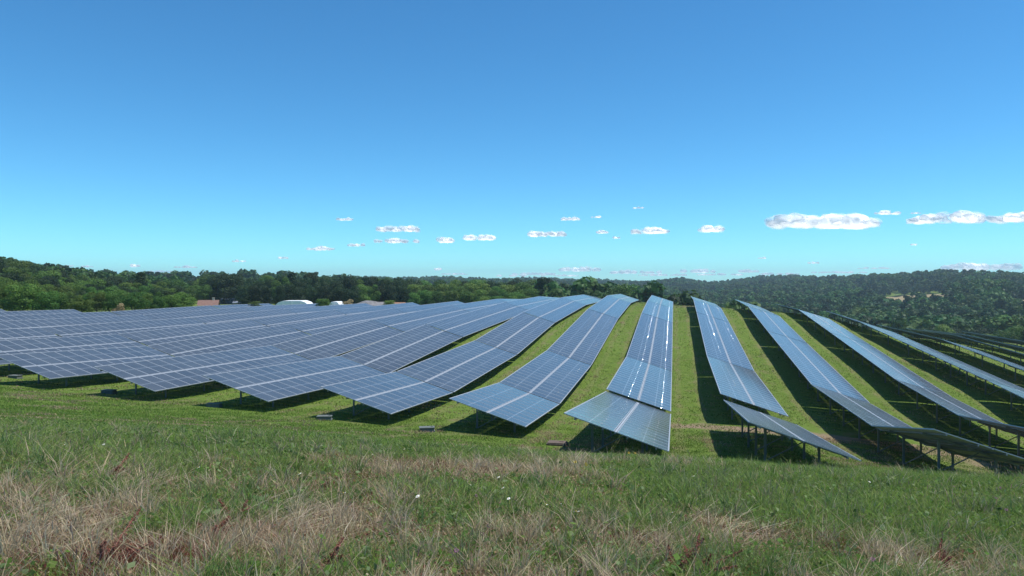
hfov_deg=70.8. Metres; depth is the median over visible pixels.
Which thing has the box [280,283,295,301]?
broadleaf tree
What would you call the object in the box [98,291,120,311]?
broadleaf tree
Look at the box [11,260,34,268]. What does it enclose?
broadleaf tree
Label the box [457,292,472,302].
broadleaf tree
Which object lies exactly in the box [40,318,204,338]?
solar panel table
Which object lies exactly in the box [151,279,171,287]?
broadleaf tree
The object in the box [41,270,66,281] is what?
broadleaf tree
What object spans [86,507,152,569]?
dock plant
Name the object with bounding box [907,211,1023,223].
cloud
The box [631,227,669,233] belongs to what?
cloud
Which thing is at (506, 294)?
broadleaf tree
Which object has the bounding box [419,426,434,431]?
cable box
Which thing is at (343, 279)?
broadleaf tree
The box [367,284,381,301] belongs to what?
broadleaf tree
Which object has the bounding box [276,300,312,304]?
tent
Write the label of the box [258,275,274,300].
broadleaf tree
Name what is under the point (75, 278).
broadleaf tree
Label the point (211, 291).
broadleaf tree
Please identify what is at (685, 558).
dock plant
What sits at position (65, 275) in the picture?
broadleaf tree
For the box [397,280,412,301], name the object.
broadleaf tree
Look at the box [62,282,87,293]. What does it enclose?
broadleaf tree
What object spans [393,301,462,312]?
solar panel table
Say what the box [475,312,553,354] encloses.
solar panel table
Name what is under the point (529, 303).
solar panel table
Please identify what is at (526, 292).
broadleaf tree
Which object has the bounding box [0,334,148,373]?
solar panel table
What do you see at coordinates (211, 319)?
solar panel table
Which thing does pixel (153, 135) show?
sky
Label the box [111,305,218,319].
solar panel table
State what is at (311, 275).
broadleaf tree
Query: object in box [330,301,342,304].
tent
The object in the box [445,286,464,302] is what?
bushy tree
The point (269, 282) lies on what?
broadleaf tree
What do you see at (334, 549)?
dock plant
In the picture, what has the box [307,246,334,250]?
cloud
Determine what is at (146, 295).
bushy tree
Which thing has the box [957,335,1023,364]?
solar panel table
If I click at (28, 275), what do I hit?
broadleaf tree
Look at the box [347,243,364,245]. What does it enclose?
cloud
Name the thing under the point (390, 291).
broadleaf tree
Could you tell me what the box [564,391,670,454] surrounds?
solar panel table
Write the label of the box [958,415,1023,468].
solar panel table
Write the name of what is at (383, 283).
broadleaf tree
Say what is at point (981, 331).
broadleaf tree
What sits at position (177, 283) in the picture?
broadleaf tree
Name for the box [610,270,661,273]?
cloud
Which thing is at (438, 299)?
bushy tree
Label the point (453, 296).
bushy tree
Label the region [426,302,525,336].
solar panel table
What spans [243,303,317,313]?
solar panel table
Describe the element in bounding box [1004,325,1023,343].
broadleaf tree
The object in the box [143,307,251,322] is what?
solar panel table
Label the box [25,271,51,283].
broadleaf tree
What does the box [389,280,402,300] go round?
broadleaf tree
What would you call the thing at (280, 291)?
broadleaf tree
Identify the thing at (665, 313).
solar panel table
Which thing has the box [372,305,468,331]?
solar panel table
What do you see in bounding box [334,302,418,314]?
solar panel table
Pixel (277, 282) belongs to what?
broadleaf tree
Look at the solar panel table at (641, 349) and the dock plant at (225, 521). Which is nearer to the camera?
the dock plant at (225, 521)
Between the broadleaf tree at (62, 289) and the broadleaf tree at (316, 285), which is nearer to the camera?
the broadleaf tree at (62, 289)
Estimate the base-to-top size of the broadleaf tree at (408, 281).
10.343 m
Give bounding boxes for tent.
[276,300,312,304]
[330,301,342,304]
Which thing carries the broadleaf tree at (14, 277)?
on the ground at (694, 338)
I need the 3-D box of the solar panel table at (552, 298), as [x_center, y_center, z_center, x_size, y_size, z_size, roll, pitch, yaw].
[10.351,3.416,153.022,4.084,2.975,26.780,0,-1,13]
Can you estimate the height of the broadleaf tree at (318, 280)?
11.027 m
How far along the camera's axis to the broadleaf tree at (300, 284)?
211.41 m
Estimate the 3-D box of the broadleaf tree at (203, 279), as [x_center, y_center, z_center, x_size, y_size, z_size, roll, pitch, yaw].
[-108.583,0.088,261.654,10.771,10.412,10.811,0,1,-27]
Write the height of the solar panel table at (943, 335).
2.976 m
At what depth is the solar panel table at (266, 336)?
63.63 m
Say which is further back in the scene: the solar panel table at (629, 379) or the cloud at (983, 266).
the cloud at (983, 266)
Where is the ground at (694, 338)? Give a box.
[0,290,1023,575]
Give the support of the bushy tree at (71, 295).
on the ground at (694, 338)
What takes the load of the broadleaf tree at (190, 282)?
on the ground at (694, 338)
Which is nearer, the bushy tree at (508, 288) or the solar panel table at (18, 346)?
the solar panel table at (18, 346)
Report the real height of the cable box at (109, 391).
0.295 m
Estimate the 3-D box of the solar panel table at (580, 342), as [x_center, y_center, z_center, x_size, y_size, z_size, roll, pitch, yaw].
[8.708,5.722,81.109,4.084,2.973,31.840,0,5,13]
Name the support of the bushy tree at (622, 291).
on the ground at (694, 338)
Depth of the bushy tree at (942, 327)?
226.80 m
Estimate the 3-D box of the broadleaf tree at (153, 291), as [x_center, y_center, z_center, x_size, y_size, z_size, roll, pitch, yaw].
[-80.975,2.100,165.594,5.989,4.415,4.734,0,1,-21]
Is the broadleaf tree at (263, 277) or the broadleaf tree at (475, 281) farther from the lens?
the broadleaf tree at (475, 281)
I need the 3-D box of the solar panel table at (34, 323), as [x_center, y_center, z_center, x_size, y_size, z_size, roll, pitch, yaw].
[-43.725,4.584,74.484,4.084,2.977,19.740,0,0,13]
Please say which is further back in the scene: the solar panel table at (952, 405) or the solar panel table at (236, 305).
the solar panel table at (236, 305)
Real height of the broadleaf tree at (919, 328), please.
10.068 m
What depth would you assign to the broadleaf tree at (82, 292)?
136.06 m
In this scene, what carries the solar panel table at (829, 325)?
on the ground at (694, 338)
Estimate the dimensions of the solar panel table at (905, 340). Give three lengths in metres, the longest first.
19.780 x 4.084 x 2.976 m
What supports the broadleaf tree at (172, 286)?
on the ground at (694, 338)
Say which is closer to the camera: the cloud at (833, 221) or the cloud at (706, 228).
the cloud at (833, 221)
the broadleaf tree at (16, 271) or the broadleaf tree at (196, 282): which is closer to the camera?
the broadleaf tree at (16, 271)
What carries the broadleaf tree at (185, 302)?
on the ground at (694, 338)
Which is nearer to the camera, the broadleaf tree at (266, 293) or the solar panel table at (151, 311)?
the solar panel table at (151, 311)
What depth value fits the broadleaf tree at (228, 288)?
234.25 m
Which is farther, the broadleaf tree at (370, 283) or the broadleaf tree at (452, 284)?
the broadleaf tree at (452, 284)
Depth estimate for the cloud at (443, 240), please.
22969.12 m
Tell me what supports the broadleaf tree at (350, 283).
on the ground at (694, 338)
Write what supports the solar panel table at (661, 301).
on the ground at (694, 338)
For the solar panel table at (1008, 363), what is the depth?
76.90 m
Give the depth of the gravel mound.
148.73 m
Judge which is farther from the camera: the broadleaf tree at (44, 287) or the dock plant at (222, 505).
the broadleaf tree at (44, 287)
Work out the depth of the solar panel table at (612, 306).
108.01 m
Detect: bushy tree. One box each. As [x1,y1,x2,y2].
[29,283,43,308]
[63,291,75,308]
[106,290,130,310]
[135,292,154,309]
[148,296,167,308]
[184,287,196,302]
[248,301,261,305]
[315,299,331,305]
[383,300,394,304]
[406,292,422,304]
[407,284,425,298]
[427,291,444,303]
[433,283,449,301]
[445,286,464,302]
[445,290,461,301]
[459,282,481,300]
[469,282,491,298]
[469,289,490,301]
[497,284,520,298]
[609,284,633,296]
[925,324,955,339]
[991,329,1021,341]
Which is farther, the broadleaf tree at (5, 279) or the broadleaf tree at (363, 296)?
the broadleaf tree at (363, 296)
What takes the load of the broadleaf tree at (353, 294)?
on the ground at (694, 338)
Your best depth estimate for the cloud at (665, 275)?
33889.94 m
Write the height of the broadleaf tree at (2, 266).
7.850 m
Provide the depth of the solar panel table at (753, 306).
107.91 m
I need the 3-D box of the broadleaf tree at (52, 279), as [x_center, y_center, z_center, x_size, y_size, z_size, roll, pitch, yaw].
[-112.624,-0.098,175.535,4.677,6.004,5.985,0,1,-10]
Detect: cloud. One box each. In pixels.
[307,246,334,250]
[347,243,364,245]
[373,238,419,242]
[376,226,419,231]
[436,237,453,242]
[462,235,495,239]
[513,272,554,274]
[528,231,566,236]
[558,266,600,271]
[561,217,579,220]
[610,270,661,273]
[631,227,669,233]
[641,274,686,275]
[680,269,715,272]
[697,273,741,274]
[698,225,724,231]
[738,269,758,272]
[761,273,797,274]
[765,213,879,228]
[811,271,866,272]
[874,210,900,214]
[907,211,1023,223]
[940,262,1021,269]
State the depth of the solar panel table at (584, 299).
132.54 m
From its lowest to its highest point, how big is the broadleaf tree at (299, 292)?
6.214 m
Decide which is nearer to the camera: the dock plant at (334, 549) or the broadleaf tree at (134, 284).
the dock plant at (334, 549)
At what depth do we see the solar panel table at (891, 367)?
65.09 m
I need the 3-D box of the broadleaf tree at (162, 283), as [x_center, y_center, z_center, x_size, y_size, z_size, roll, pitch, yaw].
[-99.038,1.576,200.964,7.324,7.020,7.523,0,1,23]
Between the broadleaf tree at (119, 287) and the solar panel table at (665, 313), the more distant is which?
the broadleaf tree at (119, 287)
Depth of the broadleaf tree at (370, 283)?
217.09 m
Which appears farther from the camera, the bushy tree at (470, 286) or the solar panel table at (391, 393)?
the bushy tree at (470, 286)
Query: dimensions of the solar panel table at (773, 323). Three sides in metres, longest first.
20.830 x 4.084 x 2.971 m
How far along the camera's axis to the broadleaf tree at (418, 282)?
250.77 m
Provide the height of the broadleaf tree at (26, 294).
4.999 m
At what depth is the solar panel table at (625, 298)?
137.06 m
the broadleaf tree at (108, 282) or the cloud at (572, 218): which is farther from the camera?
the cloud at (572, 218)
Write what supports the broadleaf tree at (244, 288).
on the ground at (694, 338)
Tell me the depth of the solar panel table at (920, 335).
96.68 m
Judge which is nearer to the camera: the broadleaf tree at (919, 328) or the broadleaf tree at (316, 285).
the broadleaf tree at (316, 285)
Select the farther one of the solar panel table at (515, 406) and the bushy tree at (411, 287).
the bushy tree at (411, 287)
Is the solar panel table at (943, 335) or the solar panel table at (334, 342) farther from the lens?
the solar panel table at (943, 335)
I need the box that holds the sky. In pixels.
[0,0,1023,281]
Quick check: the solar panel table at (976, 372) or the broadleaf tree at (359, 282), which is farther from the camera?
the broadleaf tree at (359, 282)
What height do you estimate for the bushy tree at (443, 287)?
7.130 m
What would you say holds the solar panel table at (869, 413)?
on the ground at (694, 338)
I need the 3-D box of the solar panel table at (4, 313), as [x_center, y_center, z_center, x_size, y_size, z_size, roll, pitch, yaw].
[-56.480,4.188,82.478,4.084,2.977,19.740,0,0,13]
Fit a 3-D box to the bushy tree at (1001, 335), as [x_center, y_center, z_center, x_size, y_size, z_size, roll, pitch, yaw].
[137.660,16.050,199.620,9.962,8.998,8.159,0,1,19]
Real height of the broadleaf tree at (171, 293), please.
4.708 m
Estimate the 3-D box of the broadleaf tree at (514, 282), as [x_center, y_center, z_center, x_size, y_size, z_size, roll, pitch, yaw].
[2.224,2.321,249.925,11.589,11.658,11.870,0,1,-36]
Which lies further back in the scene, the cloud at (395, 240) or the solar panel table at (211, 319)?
the cloud at (395, 240)
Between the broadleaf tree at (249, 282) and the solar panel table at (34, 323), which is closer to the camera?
the solar panel table at (34, 323)
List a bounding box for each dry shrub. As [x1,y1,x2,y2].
[111,303,124,314]
[342,299,352,304]
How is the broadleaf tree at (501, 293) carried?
on the ground at (694, 338)
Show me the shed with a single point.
(230, 301)
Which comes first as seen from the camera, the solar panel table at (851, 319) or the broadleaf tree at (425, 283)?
the solar panel table at (851, 319)
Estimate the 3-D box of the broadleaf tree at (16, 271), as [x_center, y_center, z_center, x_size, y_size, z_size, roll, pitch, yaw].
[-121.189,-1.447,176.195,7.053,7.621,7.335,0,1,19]
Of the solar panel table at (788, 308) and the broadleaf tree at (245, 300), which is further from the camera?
the broadleaf tree at (245, 300)
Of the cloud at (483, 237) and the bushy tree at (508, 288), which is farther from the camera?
the cloud at (483, 237)
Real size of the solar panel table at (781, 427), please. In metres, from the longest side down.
14.820 x 4.084 x 2.964 m
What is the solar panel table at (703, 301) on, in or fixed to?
on the ground at (694, 338)
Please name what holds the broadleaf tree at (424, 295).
on the ground at (694, 338)
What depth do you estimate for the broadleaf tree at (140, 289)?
171.81 m
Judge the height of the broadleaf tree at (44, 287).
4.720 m
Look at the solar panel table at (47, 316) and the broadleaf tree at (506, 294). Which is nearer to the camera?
the solar panel table at (47, 316)
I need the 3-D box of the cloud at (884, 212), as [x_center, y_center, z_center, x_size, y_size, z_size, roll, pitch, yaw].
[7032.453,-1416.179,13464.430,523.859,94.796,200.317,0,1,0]
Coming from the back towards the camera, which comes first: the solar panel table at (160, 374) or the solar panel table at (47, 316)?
the solar panel table at (47, 316)
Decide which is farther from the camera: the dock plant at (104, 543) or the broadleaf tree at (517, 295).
the broadleaf tree at (517, 295)
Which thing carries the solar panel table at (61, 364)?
on the ground at (694, 338)
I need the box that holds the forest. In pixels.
[0,256,1023,335]
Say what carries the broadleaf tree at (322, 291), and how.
on the ground at (694, 338)
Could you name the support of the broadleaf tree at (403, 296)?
on the ground at (694, 338)
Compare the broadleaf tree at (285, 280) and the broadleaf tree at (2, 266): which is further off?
the broadleaf tree at (285, 280)
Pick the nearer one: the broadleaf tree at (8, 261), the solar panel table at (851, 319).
the solar panel table at (851, 319)
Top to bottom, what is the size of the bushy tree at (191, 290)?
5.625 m
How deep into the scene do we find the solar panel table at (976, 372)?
64.89 m
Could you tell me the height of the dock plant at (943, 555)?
0.276 m
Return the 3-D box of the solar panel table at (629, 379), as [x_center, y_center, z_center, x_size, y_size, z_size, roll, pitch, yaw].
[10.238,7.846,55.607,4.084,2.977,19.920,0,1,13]
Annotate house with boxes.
[197,298,219,305]
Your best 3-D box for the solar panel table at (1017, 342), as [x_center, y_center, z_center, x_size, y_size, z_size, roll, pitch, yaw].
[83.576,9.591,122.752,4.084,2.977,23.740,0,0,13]
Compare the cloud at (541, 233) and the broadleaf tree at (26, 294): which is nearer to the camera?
the broadleaf tree at (26, 294)
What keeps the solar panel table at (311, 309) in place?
on the ground at (694, 338)
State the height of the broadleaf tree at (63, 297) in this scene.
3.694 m
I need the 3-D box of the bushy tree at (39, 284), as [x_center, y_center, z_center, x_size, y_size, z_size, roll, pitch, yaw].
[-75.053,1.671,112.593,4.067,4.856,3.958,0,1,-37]
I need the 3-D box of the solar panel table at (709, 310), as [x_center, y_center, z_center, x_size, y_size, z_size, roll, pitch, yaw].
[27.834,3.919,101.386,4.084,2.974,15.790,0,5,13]
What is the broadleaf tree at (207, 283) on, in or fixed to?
on the ground at (694, 338)
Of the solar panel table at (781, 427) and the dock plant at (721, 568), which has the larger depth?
the solar panel table at (781, 427)
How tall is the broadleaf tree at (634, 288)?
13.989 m
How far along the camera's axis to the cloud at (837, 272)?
33820.34 m
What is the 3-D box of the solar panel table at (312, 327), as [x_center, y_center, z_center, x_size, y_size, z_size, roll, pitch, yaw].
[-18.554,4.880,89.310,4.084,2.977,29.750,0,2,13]
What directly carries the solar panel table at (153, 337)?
on the ground at (694, 338)
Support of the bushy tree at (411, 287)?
on the ground at (694, 338)
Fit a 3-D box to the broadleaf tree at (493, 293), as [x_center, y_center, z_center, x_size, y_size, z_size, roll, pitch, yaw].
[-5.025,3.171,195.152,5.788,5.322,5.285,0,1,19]
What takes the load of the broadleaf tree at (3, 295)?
on the ground at (694, 338)
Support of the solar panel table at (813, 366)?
on the ground at (694, 338)
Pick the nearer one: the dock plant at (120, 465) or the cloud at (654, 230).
the dock plant at (120, 465)
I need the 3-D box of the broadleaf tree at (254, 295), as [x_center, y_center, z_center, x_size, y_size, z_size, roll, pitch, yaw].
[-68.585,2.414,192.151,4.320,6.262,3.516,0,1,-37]
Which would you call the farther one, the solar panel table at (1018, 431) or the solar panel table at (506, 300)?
the solar panel table at (506, 300)
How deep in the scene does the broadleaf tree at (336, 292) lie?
194.08 m
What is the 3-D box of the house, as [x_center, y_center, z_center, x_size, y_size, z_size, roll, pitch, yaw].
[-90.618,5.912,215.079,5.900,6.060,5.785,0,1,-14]
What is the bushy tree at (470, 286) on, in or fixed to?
on the ground at (694, 338)
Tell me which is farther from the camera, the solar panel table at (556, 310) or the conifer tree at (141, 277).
the conifer tree at (141, 277)
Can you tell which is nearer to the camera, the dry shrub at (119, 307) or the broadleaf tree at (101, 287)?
the dry shrub at (119, 307)
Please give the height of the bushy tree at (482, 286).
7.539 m
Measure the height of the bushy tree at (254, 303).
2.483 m
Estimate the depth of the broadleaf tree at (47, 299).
103.43 m
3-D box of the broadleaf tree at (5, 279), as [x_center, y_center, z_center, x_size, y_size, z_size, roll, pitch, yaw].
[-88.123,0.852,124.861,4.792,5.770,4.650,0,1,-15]
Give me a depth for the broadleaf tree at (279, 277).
235.97 m
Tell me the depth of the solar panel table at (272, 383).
45.23 m
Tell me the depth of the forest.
505.11 m
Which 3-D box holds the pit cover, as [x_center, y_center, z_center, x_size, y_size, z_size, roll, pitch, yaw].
[2.172,7.467,34.585,0.950,0.205,0.700,0,1,13]
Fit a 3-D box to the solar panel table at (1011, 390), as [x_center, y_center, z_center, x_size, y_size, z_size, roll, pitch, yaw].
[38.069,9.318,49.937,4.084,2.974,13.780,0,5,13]
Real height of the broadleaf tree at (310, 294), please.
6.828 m
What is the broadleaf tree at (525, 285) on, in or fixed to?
on the ground at (694, 338)
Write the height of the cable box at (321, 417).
0.295 m
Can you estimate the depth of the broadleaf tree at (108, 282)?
186.45 m
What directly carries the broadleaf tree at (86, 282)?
on the ground at (694, 338)
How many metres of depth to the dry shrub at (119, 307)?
100.81 m
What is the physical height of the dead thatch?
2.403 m
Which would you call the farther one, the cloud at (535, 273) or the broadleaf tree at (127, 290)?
the cloud at (535, 273)
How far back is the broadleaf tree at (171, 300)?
116.03 m
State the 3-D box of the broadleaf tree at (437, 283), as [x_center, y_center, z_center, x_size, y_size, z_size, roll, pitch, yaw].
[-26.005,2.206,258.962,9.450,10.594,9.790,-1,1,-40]
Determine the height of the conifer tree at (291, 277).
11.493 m
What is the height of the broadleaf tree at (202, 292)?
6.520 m
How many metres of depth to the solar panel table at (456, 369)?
55.84 m
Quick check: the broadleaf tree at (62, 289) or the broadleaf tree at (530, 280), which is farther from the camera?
the broadleaf tree at (530, 280)
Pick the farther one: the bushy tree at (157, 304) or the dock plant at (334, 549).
the bushy tree at (157, 304)
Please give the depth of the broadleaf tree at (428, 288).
215.15 m
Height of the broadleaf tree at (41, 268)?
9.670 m
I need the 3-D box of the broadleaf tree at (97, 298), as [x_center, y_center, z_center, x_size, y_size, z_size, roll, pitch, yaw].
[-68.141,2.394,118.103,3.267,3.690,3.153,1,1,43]
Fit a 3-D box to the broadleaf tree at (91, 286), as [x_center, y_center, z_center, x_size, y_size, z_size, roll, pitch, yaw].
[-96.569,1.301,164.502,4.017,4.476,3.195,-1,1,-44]
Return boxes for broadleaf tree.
[0,260,17,267]
[0,265,13,272]
[0,273,25,281]
[0,277,19,285]
[0,282,23,310]
[0,284,42,310]
[2,267,34,279]
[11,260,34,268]
[19,263,50,274]
[19,273,32,281]
[23,279,46,290]
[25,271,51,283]
[27,291,61,310]
[32,278,49,285]
[39,275,59,284]
[39,284,55,293]
[39,292,70,309]
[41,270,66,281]
[44,286,75,298]
[51,271,73,282]
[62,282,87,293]
[65,274,88,282]
[69,289,85,298]
[70,295,95,311]
[75,278,105,290]
[80,284,97,292]
[81,287,104,304]
[86,292,108,311]
[91,278,113,290]
[95,285,106,291]
[97,287,114,292]
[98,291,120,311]
[106,276,125,284]
[107,282,133,290]
[119,282,141,291]
[121,286,139,308]
[122,292,152,309]
[137,285,151,294]
[149,288,165,300]
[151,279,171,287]
[152,281,168,291]
[154,291,163,302]
[159,279,187,290]
[160,294,181,307]
[161,288,187,306]
[169,285,184,290]
[175,292,196,306]
[185,280,195,287]
[192,279,199,287]
[192,285,214,300]
[198,274,214,298]
[203,275,224,299]
[206,283,221,299]
[209,273,243,303]
[235,285,250,303]
[239,291,251,303]
[242,277,266,286]
[247,286,263,303]
[257,286,273,303]
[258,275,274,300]
[264,279,275,303]
[270,280,280,304]
[274,274,289,283]
[274,285,285,303]
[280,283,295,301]
[281,277,290,292]
[290,280,307,298]
[291,286,307,299]
[303,272,319,285]
[304,284,317,303]
[313,278,331,301]
[314,275,335,283]
[314,285,332,302]
[329,281,345,300]
[329,284,346,301]
[339,274,355,284]
[342,285,361,303]
[343,278,356,303]
[355,279,372,293]
[357,284,370,302]
[362,276,377,285]
[366,279,379,293]
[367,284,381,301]
[373,286,387,301]
[378,278,390,289]
[384,285,395,300]
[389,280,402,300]
[396,285,410,301]
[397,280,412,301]
[405,278,414,302]
[412,279,423,288]
[413,285,434,297]
[417,280,431,304]
[417,290,434,304]
[432,280,445,291]
[446,279,467,292]
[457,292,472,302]
[468,279,486,284]
[484,281,497,292]
[485,290,499,296]
[489,296,501,299]
[490,286,506,296]
[501,292,509,298]
[506,278,530,284]
[509,292,525,298]
[511,282,531,297]
[514,288,539,298]
[525,279,549,289]
[626,284,639,297]
[907,327,936,338]
[969,328,997,339]
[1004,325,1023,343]
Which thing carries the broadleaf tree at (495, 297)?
on the ground at (694, 338)
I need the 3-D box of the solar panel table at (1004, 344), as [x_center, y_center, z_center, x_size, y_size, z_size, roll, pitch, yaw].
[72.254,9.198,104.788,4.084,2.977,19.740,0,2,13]
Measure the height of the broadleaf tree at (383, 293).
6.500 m
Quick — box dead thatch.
[0,438,1021,575]
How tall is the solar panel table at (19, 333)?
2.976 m
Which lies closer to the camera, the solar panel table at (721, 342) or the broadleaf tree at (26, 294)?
the solar panel table at (721, 342)
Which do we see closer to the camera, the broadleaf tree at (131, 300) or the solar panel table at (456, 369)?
the solar panel table at (456, 369)
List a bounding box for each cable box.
[7,374,22,378]
[100,389,117,393]
[206,402,222,407]
[316,415,332,420]
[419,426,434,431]
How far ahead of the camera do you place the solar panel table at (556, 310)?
101.50 m
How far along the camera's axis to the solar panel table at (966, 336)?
119.18 m
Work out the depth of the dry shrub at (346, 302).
165.07 m
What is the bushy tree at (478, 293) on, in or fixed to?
on the ground at (694, 338)
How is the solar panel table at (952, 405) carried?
on the ground at (694, 338)
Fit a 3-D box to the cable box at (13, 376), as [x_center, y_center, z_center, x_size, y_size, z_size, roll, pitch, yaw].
[-32.482,5.819,47.068,0.800,0.295,0.480,0,1,13]
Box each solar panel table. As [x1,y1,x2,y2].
[0,309,81,315]
[0,311,119,320]
[0,315,153,334]
[0,328,59,339]
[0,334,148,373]
[0,346,172,386]
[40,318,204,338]
[94,345,308,397]
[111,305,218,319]
[119,320,267,344]
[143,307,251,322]
[148,325,309,356]
[190,309,294,323]
[203,356,385,406]
[212,303,271,310]
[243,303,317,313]
[251,310,344,329]
[272,320,402,359]
[285,303,371,313]
[285,308,405,334]
[320,372,452,419]
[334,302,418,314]
[340,325,461,372]
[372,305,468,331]
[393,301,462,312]
[397,340,515,395]
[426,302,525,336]
[449,382,558,432]
[451,299,505,311]
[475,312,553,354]
[500,299,519,301]
[500,350,590,403]
[505,296,552,309]
[524,297,584,322]
[540,296,557,299]
[548,309,617,364]
[562,294,599,304]
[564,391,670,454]
[588,296,630,318]
[606,356,671,411]
[607,294,637,302]
[627,313,672,370]
[642,301,672,322]
[648,295,672,307]
[691,296,719,307]
[693,300,728,321]
[697,312,753,370]
[707,356,788,419]
[723,400,861,463]
[735,299,777,315]
[749,307,805,342]
[768,331,869,402]
[777,304,818,318]
[798,309,869,344]
[812,385,949,457]
[828,311,891,333]
[831,333,950,396]
[860,322,946,357]
[872,425,1023,473]
[877,324,959,351]
[897,380,1023,439]
[906,328,977,347]
[908,344,1023,397]
[926,330,988,344]
[941,339,1023,379]
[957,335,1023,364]
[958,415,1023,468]
[963,331,1023,346]
[968,335,1023,351]
[987,380,1023,410]
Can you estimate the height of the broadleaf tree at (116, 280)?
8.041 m
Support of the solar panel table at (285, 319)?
on the ground at (694, 338)
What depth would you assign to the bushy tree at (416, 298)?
192.04 m
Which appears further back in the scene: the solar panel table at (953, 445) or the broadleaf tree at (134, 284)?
the broadleaf tree at (134, 284)
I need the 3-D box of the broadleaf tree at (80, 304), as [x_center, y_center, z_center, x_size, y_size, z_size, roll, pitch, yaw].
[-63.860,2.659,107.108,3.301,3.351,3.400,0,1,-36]
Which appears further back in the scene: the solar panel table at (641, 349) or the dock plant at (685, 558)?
the solar panel table at (641, 349)
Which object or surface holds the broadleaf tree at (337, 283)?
on the ground at (694, 338)
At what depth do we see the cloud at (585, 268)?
33802.54 m
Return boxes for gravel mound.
[357,300,384,305]
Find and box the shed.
[219,298,235,303]
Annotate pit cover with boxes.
[546,440,567,446]
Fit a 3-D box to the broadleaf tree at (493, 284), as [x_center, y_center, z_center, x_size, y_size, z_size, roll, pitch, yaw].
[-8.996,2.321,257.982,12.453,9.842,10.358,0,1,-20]
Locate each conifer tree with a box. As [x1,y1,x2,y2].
[130,272,149,288]
[287,272,297,283]
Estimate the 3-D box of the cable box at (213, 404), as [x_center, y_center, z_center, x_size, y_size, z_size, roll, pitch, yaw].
[-16.593,6.538,40.075,0.800,0.295,0.480,0,1,1]
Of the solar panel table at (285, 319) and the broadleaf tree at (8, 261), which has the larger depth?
the broadleaf tree at (8, 261)
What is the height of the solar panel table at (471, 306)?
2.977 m
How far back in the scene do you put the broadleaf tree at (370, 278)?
229.72 m
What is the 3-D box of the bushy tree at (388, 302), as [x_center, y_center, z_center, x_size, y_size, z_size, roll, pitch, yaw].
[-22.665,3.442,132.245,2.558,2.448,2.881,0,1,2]
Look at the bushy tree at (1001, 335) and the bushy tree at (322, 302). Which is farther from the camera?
the bushy tree at (1001, 335)
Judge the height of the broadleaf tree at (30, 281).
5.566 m
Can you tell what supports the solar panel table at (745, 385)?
on the ground at (694, 338)
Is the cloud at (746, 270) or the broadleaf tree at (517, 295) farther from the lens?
the cloud at (746, 270)
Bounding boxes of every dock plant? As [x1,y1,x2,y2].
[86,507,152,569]
[110,453,128,476]
[196,515,233,534]
[218,499,249,518]
[322,537,343,568]
[665,538,704,570]
[684,533,742,573]
[933,537,951,570]
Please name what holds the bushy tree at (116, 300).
on the ground at (694, 338)
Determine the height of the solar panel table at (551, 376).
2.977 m
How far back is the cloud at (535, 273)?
33911.77 m
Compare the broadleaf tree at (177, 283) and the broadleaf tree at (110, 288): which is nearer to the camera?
the broadleaf tree at (110, 288)
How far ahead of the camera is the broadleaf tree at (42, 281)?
154.15 m
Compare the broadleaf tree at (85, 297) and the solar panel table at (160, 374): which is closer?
the solar panel table at (160, 374)
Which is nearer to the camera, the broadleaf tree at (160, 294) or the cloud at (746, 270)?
the broadleaf tree at (160, 294)
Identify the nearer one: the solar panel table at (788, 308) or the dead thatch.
the dead thatch
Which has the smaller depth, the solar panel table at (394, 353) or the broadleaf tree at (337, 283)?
the solar panel table at (394, 353)

